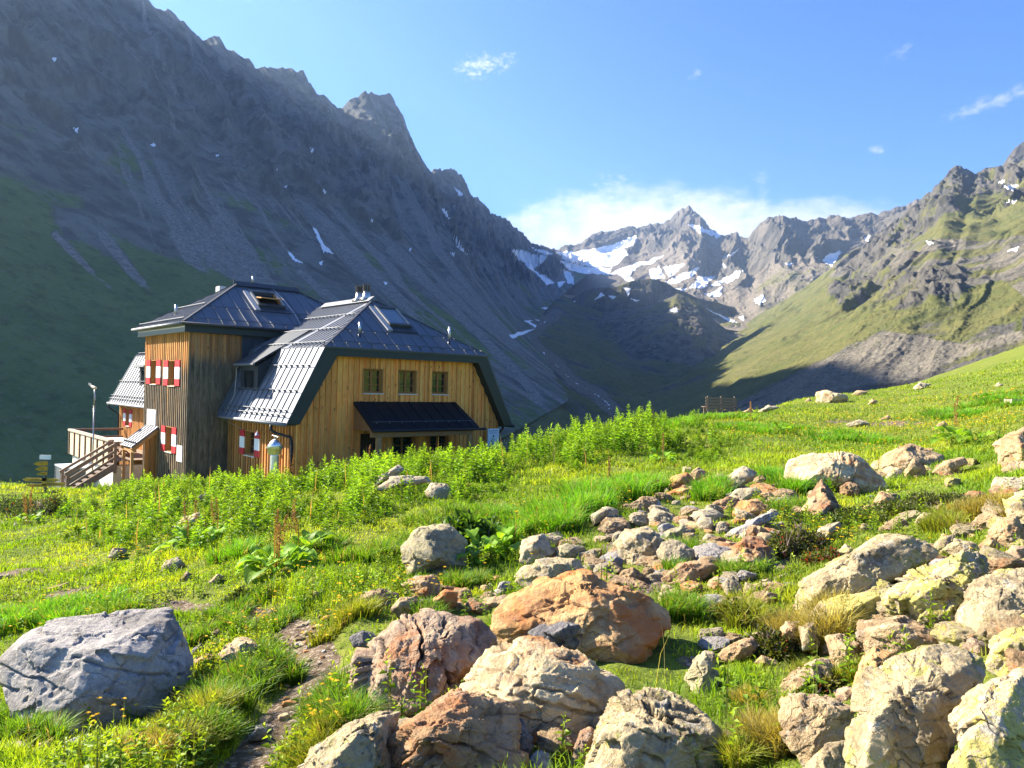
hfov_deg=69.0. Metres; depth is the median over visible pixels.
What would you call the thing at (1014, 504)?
boulder
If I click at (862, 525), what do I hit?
stone
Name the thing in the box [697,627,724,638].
stone
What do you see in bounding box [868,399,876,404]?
boulder
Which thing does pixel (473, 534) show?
dock plant
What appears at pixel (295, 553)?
dock plant
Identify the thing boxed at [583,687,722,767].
boulder
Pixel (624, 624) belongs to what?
boulder
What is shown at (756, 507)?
boulder
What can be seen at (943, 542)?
boulder
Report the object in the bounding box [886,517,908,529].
stone
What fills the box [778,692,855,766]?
boulder
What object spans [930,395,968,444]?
dock plant
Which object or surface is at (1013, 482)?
boulder
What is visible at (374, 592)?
boulder
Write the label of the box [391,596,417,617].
boulder
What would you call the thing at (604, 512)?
boulder
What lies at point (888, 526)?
stone
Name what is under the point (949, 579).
boulder
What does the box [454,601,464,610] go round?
stone
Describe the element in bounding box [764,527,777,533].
stone
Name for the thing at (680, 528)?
boulder
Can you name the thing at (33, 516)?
dock plant
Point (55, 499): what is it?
dwarf shrub
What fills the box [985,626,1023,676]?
boulder
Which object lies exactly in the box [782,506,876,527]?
juniper mat
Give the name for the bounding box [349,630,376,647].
boulder
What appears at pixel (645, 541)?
boulder
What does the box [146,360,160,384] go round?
window
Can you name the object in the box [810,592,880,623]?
boulder
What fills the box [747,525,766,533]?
stone
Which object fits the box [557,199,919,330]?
mountain range
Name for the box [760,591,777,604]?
boulder
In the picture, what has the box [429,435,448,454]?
window
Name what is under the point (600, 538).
stone
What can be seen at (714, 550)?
stone
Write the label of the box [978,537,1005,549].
boulder
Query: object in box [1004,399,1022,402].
timber trough
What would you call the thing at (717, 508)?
stone
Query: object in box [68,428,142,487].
terrace
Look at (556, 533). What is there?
boulder
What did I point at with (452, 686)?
stone
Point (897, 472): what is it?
boulder
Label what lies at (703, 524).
loose gravel
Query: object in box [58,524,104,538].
dock plant
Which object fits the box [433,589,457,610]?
boulder
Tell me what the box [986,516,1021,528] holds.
stone
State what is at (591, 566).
stone
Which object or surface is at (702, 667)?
boulder
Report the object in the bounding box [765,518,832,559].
alpenrose shrub
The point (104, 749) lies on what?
meadow herbs
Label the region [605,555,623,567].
boulder
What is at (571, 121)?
sky
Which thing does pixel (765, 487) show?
stone
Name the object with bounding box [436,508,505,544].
coltsfoot clump
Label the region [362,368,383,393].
window
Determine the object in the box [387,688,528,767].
boulder
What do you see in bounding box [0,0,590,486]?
mountain ridge
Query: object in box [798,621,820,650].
boulder
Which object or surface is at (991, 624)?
stone
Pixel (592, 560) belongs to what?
stone
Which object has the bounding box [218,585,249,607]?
cushion shrub
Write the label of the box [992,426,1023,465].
boulder
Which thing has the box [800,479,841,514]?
boulder
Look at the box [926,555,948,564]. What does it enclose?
stone
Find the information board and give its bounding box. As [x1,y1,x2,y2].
[487,428,498,447]
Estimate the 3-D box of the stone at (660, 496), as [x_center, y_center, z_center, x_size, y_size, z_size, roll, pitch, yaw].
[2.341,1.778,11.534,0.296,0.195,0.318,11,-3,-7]
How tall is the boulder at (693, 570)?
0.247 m
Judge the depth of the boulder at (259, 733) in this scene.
4.13 m
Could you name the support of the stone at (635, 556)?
on the ground at (242, 757)
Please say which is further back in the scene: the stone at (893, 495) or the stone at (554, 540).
the stone at (893, 495)
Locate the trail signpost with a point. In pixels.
(45, 483)
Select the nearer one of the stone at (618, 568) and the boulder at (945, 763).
the boulder at (945, 763)
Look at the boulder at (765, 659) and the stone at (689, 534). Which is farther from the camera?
the stone at (689, 534)
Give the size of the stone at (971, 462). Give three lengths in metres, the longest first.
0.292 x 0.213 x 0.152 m
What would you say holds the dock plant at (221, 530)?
on the ground at (242, 757)
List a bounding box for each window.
[123,408,131,426]
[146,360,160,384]
[161,425,176,453]
[163,360,179,386]
[239,429,259,457]
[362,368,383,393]
[392,436,415,459]
[398,370,417,394]
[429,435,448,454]
[431,371,447,394]
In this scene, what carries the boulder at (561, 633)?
on the ground at (242, 757)
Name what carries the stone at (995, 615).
on the ground at (242, 757)
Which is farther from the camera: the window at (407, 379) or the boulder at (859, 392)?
the boulder at (859, 392)
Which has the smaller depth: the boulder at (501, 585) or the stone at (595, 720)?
the stone at (595, 720)
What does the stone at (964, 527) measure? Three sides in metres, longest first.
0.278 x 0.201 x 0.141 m
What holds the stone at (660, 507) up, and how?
on the ground at (242, 757)
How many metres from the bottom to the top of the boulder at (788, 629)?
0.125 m
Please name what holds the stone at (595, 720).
on the ground at (242, 757)
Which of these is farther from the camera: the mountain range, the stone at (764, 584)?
the mountain range
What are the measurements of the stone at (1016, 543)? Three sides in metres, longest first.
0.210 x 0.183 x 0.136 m
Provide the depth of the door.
29.06 m
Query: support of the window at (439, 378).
in the alpine hut
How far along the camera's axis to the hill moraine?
1858.31 m
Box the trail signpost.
[22,455,65,490]
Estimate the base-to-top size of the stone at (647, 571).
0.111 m
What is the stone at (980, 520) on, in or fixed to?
on the ground at (242, 757)
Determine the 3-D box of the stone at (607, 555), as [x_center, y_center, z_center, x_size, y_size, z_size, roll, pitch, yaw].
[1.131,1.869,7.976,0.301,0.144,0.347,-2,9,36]
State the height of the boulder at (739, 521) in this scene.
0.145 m
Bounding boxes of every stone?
[398,717,408,725]
[414,586,428,599]
[432,570,444,580]
[441,585,454,590]
[445,683,460,693]
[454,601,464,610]
[463,600,489,613]
[480,591,494,598]
[496,637,501,645]
[536,720,577,758]
[545,535,562,545]
[564,537,584,545]
[579,549,599,559]
[581,553,595,561]
[583,564,594,570]
[584,557,605,564]
[592,563,608,572]
[592,715,601,729]
[594,535,611,542]
[598,521,623,533]
[599,550,623,563]
[600,517,630,528]
[607,562,623,573]
[608,547,617,551]
[611,531,620,541]
[619,567,643,580]
[627,499,653,511]
[629,512,647,525]
[631,553,640,564]
[635,555,648,565]
[637,496,657,503]
[641,556,657,566]
[642,567,653,575]
[642,577,649,582]
[647,507,674,523]
[647,572,662,581]
[648,505,669,512]
[648,559,662,566]
[654,492,672,500]
[656,539,694,563]
[661,570,669,575]
[661,584,674,590]
[672,515,694,523]
[679,507,697,515]
[680,580,702,593]
[681,532,701,540]
[683,466,690,472]
[685,526,695,532]
[693,542,729,560]
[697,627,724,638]
[697,636,729,651]
[703,594,724,605]
[705,504,723,513]
[709,536,732,541]
[713,496,739,508]
[714,521,728,533]
[720,550,751,561]
[720,571,739,581]
[721,574,742,595]
[724,632,742,636]
[725,636,742,644]
[734,508,755,519]
[737,570,756,580]
[743,582,759,595]
[746,526,756,535]
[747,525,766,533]
[750,482,777,492]
[750,590,765,601]
[753,475,765,481]
[760,579,771,587]
[763,581,788,594]
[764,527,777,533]
[772,488,796,497]
[781,489,798,499]
[790,506,801,514]
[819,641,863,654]
[839,481,859,496]
[860,523,871,530]
[860,579,893,592]
[867,614,883,619]
[875,471,887,476]
[875,601,893,616]
[878,523,894,531]
[881,491,900,499]
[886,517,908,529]
[895,510,921,521]
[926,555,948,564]
[930,621,989,647]
[937,469,961,475]
[944,477,960,486]
[949,523,978,532]
[951,524,972,538]
[965,491,984,498]
[966,458,978,465]
[970,510,1003,529]
[979,545,1018,567]
[981,499,1004,512]
[982,610,1023,622]
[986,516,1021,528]
[987,618,997,639]
[988,485,1020,496]
[988,558,1023,568]
[988,567,996,573]
[993,614,1023,634]
[997,637,1023,673]
[1007,539,1023,547]
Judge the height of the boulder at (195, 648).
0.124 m
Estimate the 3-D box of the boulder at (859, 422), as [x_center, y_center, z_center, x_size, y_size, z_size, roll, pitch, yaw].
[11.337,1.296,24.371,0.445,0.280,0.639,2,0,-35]
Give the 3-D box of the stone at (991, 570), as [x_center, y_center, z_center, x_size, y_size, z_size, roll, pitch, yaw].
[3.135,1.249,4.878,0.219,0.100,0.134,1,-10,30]
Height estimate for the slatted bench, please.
1.134 m
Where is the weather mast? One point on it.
(92, 386)
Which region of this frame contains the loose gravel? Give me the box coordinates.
[5,434,975,767]
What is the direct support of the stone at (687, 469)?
on the ground at (242, 757)
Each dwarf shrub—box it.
[0,486,74,519]
[0,492,34,513]
[703,596,777,626]
[739,620,801,661]
[783,671,845,693]
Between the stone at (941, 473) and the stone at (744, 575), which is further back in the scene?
the stone at (941, 473)
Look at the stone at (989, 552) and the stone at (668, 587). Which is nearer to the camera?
the stone at (989, 552)
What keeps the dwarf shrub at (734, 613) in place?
on the ground at (242, 757)
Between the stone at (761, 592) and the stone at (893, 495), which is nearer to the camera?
the stone at (761, 592)
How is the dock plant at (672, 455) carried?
on the ground at (242, 757)
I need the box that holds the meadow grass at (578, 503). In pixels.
[0,359,1023,767]
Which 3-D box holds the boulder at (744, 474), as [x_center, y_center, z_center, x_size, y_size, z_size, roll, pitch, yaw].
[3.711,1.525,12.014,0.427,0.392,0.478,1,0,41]
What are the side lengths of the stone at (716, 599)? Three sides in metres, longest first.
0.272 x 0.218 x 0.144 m
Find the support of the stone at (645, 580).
on the ground at (242, 757)
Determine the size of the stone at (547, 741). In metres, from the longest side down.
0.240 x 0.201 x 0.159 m
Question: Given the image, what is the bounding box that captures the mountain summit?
[1002,142,1023,165]
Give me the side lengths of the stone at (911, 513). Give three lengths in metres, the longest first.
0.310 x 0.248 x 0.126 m
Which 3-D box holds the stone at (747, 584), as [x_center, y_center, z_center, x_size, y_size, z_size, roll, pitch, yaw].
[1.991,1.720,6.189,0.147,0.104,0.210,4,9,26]
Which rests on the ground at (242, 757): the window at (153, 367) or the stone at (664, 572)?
the stone at (664, 572)
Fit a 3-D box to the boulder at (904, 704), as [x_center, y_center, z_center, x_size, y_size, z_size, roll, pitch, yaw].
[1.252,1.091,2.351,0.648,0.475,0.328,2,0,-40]
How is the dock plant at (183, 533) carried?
on the ground at (242, 757)
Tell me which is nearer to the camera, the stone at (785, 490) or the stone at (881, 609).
the stone at (881, 609)
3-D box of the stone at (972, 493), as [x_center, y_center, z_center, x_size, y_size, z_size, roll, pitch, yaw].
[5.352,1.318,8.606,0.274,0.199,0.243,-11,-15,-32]
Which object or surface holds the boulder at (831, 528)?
on the ground at (242, 757)
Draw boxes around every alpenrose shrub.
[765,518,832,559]
[797,545,841,568]
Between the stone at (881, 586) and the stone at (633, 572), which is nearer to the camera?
the stone at (881, 586)
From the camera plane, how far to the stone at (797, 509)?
9.48 m
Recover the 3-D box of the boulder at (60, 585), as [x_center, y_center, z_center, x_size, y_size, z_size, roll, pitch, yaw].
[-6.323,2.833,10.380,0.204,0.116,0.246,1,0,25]
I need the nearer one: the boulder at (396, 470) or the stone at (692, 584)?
the stone at (692, 584)
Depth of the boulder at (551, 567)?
6.81 m
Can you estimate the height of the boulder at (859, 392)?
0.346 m
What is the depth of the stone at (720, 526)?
8.64 m
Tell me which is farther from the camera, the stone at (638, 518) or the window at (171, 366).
the window at (171, 366)
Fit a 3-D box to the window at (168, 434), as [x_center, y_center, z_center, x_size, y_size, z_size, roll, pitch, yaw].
[-14.749,2.408,32.284,0.310,1.125,1.980,2,0,-42]
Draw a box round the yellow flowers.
[9,386,1023,748]
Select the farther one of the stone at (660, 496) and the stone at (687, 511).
the stone at (660, 496)
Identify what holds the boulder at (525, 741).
on the ground at (242, 757)
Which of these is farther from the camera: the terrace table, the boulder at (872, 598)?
the terrace table
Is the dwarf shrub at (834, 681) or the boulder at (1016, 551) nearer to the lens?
the dwarf shrub at (834, 681)
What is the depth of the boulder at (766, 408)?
29.43 m
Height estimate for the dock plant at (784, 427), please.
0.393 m
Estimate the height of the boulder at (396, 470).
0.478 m
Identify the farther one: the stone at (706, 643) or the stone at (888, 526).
the stone at (888, 526)
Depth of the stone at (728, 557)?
7.13 m
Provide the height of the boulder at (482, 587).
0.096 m
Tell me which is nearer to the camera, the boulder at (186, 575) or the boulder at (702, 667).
the boulder at (702, 667)
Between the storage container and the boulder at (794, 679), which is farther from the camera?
the storage container
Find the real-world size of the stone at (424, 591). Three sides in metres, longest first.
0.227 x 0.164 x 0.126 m
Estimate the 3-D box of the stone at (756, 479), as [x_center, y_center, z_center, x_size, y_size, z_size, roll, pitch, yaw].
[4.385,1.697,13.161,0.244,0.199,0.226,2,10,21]
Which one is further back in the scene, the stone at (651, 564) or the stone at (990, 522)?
the stone at (651, 564)
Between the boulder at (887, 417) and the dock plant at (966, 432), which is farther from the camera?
the boulder at (887, 417)
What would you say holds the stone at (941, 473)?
on the ground at (242, 757)
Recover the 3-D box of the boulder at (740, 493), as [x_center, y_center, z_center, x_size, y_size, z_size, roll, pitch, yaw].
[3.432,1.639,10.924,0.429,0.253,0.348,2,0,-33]
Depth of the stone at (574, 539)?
8.54 m
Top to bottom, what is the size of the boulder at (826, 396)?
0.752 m
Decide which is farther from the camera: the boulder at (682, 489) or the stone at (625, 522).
the boulder at (682, 489)
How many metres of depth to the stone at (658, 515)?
9.40 m
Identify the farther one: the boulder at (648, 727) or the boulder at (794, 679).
the boulder at (794, 679)
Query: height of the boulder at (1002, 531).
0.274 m
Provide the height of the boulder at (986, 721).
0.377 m
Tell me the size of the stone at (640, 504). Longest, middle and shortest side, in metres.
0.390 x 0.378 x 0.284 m
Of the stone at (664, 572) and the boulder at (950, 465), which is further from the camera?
the boulder at (950, 465)
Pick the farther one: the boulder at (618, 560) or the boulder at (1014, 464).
the boulder at (1014, 464)
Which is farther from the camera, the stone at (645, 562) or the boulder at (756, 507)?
the boulder at (756, 507)
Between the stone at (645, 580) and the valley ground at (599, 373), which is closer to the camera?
the stone at (645, 580)
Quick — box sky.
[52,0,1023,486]
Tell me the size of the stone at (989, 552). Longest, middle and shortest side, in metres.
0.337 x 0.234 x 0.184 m
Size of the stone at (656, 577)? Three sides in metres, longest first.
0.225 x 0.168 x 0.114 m
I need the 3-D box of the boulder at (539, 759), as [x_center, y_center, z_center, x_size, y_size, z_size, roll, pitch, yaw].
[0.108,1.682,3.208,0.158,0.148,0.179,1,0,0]
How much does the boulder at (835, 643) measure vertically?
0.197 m
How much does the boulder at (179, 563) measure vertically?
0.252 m
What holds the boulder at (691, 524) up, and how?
on the ground at (242, 757)
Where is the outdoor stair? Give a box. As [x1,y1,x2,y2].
[59,440,118,487]
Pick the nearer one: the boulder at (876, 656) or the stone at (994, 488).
the boulder at (876, 656)
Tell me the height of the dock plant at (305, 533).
0.769 m
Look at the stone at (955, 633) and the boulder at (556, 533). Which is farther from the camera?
the boulder at (556, 533)
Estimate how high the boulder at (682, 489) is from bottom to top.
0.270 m
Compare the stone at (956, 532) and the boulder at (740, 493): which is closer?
the stone at (956, 532)
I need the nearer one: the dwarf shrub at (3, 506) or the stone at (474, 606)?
the stone at (474, 606)
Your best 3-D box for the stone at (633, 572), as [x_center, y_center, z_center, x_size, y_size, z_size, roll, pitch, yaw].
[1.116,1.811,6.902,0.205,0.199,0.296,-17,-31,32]
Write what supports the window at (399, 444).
in the alpine hut
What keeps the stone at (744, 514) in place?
on the ground at (242, 757)
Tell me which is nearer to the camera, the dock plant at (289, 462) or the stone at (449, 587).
the stone at (449, 587)
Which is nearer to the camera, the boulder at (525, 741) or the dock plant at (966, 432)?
the boulder at (525, 741)
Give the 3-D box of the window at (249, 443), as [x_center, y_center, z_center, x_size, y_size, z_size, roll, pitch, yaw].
[-10.447,2.396,30.006,0.310,1.035,1.960,2,0,-42]
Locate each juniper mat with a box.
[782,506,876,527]
[828,497,930,523]
[874,489,976,515]
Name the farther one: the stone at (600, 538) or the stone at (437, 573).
the stone at (600, 538)
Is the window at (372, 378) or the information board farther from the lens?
the information board
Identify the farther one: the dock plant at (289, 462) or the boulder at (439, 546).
the dock plant at (289, 462)
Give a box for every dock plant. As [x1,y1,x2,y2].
[12,484,44,523]
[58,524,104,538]
[152,500,215,553]
[188,497,234,543]
[235,507,316,584]
[269,499,338,557]
[287,453,294,470]
[456,528,512,564]
[472,525,524,551]
[606,458,624,481]
[649,433,676,461]
[742,401,756,420]
[764,421,797,432]
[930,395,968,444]
[956,429,1003,442]
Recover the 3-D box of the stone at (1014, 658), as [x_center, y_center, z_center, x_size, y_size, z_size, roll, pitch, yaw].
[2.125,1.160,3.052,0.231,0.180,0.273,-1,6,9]
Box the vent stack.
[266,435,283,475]
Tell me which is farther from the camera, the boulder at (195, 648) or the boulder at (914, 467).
the boulder at (914, 467)
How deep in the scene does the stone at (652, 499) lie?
10.69 m
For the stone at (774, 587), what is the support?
on the ground at (242, 757)
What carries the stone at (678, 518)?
on the ground at (242, 757)
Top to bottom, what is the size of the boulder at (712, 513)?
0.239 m
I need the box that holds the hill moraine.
[593,294,743,365]
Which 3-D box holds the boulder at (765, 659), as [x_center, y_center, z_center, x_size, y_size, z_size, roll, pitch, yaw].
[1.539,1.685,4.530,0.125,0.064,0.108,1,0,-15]
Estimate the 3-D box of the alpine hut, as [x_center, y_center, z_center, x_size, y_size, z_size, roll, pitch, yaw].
[-12.407,0.422,37.750,13.121,11.070,25.418,2,0,-42]
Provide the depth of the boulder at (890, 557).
5.39 m
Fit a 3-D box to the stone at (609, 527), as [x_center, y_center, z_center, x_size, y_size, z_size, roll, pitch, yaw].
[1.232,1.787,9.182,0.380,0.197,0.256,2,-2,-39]
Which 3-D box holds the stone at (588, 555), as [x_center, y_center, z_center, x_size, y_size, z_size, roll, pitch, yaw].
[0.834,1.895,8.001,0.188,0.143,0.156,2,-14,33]
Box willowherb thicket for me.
[41,401,741,554]
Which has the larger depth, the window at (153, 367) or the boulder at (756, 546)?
the window at (153, 367)
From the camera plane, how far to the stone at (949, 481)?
10.27 m
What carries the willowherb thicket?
on the ground at (242, 757)
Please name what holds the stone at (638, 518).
on the ground at (242, 757)
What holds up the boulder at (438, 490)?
on the ground at (242, 757)
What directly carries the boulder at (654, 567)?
on the ground at (242, 757)
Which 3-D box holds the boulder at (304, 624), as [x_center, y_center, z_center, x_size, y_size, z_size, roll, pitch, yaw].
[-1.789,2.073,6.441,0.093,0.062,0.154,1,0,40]
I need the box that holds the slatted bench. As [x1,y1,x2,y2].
[701,396,737,412]
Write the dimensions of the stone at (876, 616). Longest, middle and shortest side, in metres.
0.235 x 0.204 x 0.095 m
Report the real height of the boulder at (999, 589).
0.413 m
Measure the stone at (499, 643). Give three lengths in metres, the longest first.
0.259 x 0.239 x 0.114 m
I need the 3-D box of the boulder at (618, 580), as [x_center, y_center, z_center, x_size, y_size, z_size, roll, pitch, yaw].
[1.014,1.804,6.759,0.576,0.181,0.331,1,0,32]
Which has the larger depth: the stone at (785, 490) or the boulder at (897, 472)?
the boulder at (897, 472)
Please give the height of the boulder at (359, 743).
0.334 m
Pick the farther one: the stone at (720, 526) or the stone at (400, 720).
the stone at (720, 526)
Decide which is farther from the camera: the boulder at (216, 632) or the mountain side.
the mountain side
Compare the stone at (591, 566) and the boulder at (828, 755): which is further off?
the stone at (591, 566)
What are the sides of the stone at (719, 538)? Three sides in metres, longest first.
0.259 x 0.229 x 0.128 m
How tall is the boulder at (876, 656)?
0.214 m
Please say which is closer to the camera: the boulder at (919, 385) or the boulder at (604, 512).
the boulder at (604, 512)
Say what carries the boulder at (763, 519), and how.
on the ground at (242, 757)
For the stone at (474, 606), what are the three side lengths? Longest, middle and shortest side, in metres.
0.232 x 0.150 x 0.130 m
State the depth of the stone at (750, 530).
8.17 m
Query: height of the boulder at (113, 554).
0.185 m
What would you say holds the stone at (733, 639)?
on the ground at (242, 757)
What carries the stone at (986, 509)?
on the ground at (242, 757)
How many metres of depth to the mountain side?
699.55 m
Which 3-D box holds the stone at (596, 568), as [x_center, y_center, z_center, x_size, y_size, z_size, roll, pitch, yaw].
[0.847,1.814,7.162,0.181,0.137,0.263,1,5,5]
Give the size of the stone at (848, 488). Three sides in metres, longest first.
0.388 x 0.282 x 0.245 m
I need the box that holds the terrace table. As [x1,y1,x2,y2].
[107,437,129,454]
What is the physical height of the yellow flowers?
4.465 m
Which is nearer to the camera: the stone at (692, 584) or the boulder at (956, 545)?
the boulder at (956, 545)
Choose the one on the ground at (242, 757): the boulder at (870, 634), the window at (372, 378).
the boulder at (870, 634)
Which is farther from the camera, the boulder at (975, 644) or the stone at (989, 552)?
the stone at (989, 552)
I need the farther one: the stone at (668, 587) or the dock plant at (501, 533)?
the dock plant at (501, 533)
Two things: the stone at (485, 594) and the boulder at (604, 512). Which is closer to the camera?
the stone at (485, 594)
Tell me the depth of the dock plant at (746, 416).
25.52 m
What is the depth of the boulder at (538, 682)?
3.62 m
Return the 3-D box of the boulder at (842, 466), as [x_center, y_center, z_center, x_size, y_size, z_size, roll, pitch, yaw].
[5.047,1.428,11.759,1.391,0.729,1.086,1,0,0]
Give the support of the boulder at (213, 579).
on the ground at (242, 757)
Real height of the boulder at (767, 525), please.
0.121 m
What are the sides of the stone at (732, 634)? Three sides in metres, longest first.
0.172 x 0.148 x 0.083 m
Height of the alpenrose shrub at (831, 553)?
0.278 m
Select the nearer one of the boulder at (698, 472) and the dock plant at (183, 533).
the dock plant at (183, 533)
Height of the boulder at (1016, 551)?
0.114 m
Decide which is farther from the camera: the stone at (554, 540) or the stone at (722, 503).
the stone at (722, 503)
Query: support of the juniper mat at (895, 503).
on the ground at (242, 757)
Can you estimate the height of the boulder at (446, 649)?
0.497 m
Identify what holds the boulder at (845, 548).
on the ground at (242, 757)
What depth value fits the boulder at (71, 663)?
4.76 m
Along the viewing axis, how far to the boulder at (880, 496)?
9.65 m
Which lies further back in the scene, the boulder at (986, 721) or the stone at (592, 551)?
the stone at (592, 551)
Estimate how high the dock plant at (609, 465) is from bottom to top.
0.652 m
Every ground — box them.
[0,345,1023,767]
[49,295,741,487]
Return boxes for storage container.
[55,463,85,487]
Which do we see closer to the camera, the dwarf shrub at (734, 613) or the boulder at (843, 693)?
the boulder at (843, 693)
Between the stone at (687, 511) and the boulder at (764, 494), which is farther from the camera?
the boulder at (764, 494)
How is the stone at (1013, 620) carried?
on the ground at (242, 757)
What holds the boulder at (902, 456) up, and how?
on the ground at (242, 757)
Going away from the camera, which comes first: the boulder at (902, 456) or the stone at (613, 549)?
the stone at (613, 549)
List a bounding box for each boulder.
[0,607,193,738]
[48,583,68,589]
[108,547,126,558]
[161,557,184,572]
[170,512,203,533]
[181,571,192,580]
[192,643,205,655]
[194,653,217,667]
[208,574,223,583]
[211,629,220,635]
[218,637,257,663]
[247,726,266,741]
[296,619,310,626]
[297,711,400,767]
[346,608,496,715]
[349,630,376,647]
[360,588,398,605]
[374,465,403,485]
[374,475,431,490]
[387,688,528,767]
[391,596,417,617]
[400,523,467,575]
[402,575,439,597]
[403,698,414,717]
[421,483,453,499]
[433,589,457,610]
[459,636,625,744]
[480,583,492,593]
[490,568,671,663]
[497,581,512,590]
[514,556,584,587]
[519,534,554,564]
[519,718,533,757]
[528,621,582,652]
[528,750,552,767]
[545,531,564,536]
[556,543,584,558]
[571,727,593,764]
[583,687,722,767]
[590,506,618,525]
[595,570,648,588]
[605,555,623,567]
[613,526,664,564]
[652,563,664,569]
[657,589,683,601]
[661,559,717,585]
[664,524,692,538]
[666,472,694,488]
[667,487,690,495]
[684,652,718,694]
[686,521,698,528]
[690,467,705,480]
[690,508,724,522]
[703,533,715,539]
[715,637,758,662]
[719,536,776,565]
[726,512,778,535]
[728,466,756,490]
[730,487,761,500]
[732,498,771,515]
[732,518,746,523]
[738,530,745,537]
[753,655,777,665]
[758,405,778,412]
[759,492,772,498]
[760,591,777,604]
[763,523,780,529]
[774,658,834,696]
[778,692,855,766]
[780,621,800,642]
[784,451,887,493]
[795,533,938,613]
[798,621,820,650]
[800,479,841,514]
[802,740,845,767]
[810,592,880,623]
[815,390,849,402]
[817,522,841,537]
[825,633,861,666]
[834,686,851,701]
[836,544,855,554]
[842,642,985,767]
[846,419,869,426]
[851,390,868,394]
[851,646,893,691]
[855,615,936,654]
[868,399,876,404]
[871,443,944,469]
[873,491,895,506]
[879,415,891,419]
[880,551,989,628]
[886,470,902,477]
[903,459,926,478]
[913,382,930,389]
[914,512,930,523]
[929,558,943,564]
[931,421,947,428]
[932,457,967,473]
[933,535,954,554]
[941,538,979,554]
[941,746,954,767]
[947,667,1023,767]
[955,568,1023,636]
[961,637,989,655]
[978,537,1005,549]
[985,515,1023,548]
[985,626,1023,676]
[991,477,1023,488]
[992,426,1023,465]
[1001,460,1023,473]
[1002,490,1023,519]
[1005,545,1023,558]
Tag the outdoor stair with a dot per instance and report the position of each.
(107, 467)
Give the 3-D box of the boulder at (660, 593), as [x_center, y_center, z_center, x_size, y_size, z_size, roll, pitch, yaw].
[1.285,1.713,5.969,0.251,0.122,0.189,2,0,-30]
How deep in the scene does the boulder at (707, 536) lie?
8.17 m
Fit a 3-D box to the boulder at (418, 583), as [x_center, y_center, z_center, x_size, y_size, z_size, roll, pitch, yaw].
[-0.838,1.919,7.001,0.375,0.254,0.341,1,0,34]
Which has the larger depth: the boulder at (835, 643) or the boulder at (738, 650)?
the boulder at (738, 650)
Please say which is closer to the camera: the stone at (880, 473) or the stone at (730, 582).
the stone at (730, 582)
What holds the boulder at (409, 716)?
on the ground at (242, 757)
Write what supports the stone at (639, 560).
on the ground at (242, 757)
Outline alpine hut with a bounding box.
[106,276,514,486]
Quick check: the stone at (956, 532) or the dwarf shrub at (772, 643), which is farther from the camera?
the stone at (956, 532)
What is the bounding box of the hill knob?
[569,278,737,318]
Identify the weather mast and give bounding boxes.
[88,383,96,486]
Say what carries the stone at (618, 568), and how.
on the ground at (242, 757)
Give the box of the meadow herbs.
[0,387,1023,767]
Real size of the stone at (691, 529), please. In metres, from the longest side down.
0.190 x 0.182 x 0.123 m
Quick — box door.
[360,434,374,465]
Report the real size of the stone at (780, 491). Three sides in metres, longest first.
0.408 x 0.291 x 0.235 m
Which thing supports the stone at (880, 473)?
on the ground at (242, 757)
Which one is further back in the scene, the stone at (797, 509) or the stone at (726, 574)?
the stone at (797, 509)
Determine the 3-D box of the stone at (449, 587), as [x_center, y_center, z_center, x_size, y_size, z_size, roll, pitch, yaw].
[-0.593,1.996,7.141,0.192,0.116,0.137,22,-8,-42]
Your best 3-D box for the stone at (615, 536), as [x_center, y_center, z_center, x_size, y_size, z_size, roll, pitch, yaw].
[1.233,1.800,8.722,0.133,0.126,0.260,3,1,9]
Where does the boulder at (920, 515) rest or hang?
on the ground at (242, 757)
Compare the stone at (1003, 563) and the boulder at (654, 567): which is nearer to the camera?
the stone at (1003, 563)
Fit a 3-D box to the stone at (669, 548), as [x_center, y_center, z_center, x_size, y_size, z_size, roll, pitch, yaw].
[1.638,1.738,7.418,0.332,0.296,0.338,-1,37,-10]
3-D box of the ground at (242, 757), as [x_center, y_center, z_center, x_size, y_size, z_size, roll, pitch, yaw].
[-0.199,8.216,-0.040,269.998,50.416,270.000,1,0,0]
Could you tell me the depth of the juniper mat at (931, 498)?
8.64 m
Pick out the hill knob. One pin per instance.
(639, 293)
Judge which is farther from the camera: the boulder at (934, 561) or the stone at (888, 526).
the stone at (888, 526)
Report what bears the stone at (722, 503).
on the ground at (242, 757)
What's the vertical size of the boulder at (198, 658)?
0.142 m
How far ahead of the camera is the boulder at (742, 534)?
8.29 m
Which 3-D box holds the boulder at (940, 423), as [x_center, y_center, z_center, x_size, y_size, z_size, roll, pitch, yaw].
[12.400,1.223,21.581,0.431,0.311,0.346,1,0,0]
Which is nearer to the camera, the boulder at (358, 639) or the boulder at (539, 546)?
the boulder at (358, 639)
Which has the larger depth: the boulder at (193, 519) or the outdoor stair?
the outdoor stair
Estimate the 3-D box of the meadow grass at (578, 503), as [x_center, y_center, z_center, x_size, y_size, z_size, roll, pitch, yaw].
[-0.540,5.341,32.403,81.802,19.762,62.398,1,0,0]
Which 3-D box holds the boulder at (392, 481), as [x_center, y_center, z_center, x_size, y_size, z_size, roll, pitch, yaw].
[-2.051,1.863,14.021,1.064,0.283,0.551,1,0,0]
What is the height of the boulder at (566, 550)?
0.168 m
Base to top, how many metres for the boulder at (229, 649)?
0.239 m
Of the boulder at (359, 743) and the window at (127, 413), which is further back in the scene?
the window at (127, 413)

